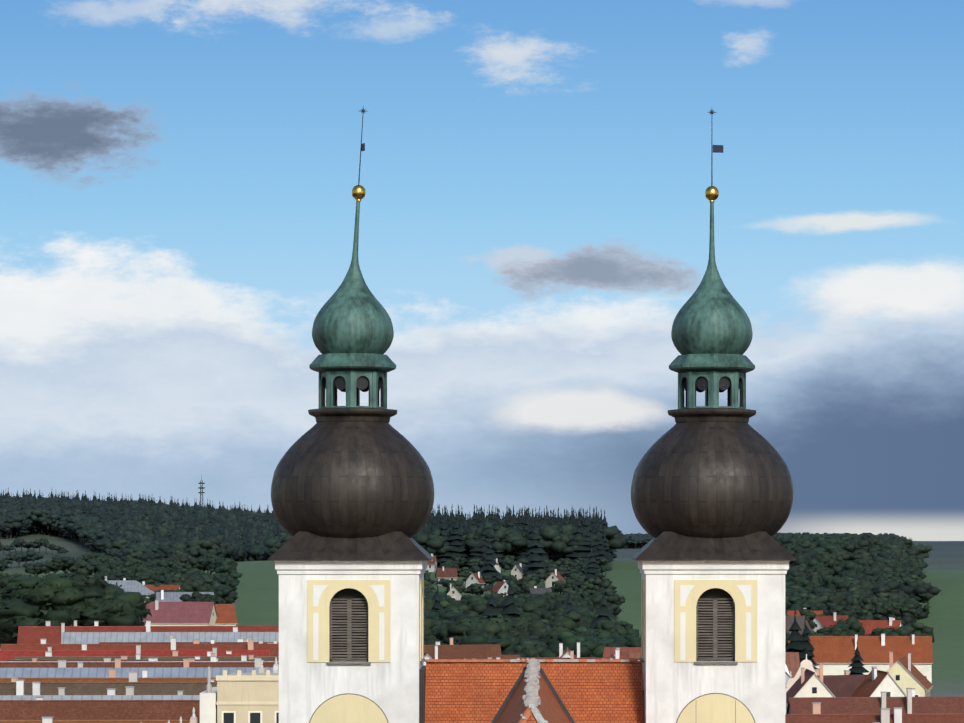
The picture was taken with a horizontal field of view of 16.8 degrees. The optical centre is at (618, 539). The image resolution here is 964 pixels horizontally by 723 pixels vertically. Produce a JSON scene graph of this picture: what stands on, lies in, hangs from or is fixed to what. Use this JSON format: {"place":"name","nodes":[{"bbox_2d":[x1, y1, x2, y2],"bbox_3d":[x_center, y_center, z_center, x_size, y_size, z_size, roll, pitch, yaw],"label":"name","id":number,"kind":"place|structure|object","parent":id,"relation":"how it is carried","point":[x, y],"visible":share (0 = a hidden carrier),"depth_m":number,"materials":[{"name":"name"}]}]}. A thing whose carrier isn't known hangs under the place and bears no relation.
{"place":"outdoors","nodes":[
{"label":"outdoors","id":0,"kind":"place"},
{"bbox_2d":[268,108,433,722],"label":"church tower","id":1,"kind":"structure","parent":0,"point":[352,492],"depth_m":151.13,"materials":[{"name":"white paint"}]},
{"bbox_2d":[0,528,963,696],"bbox_3d":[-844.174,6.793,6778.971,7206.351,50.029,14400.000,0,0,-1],"label":"ground","id":2,"kind":"structure","parent":0,"point":[256,603],"depth_m":1178.93,"materials":[{"name":"green plant"}]},
{"bbox_2d":[0,571,918,674],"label":"town trees","id":3,"kind":"object","parent":2,"relation":"on","point":[55,600],"visible":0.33,"depth_m":616.11,"materials":[{"name":"green plant"}]},
{"bbox_2d":[0,488,941,657],"bbox_3d":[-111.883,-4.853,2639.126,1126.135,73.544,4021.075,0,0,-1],"label":"forest trees","id":4,"kind":"object","parent":2,"relation":"on","point":[183,546],"visible":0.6,"depth_m":1231.62,"materials":[{"name":"green plant"}]},
{"bbox_2d":[0,475,963,722],"bbox_3d":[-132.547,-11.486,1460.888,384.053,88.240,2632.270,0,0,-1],"label":"town houses","id":5,"kind":"structure","parent":2,"relation":"on","point":[174,659],"depth_m":477.72,"materials":[{"name":"tile"}]},
{"bbox_2d":[0,0,963,540],"label":"sky","id":6,"kind":"structure","parent":0,"point":[178,178],"materials":[{"name":"blue"}]},
{"bbox_2d":[419,661,643,722],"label":"tiled roof","id":7,"kind":"structure","parent":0,"point":[495,692],"depth_m":153.56,"materials":[{"name":"orange tile"}]},
{"bbox_2d":[425,658,637,722],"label":"church ridge tiles","id":8,"kind":"object","parent":7,"relation":"on","point":[531,699],"visible":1,"depth_m":140.67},
{"bbox_2d":[631,110,795,722],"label":"church tower","id":9,"kind":"structure","parent":0,"point":[712,493],"depth_m":151.56,"materials":[{"name":"white paint"}]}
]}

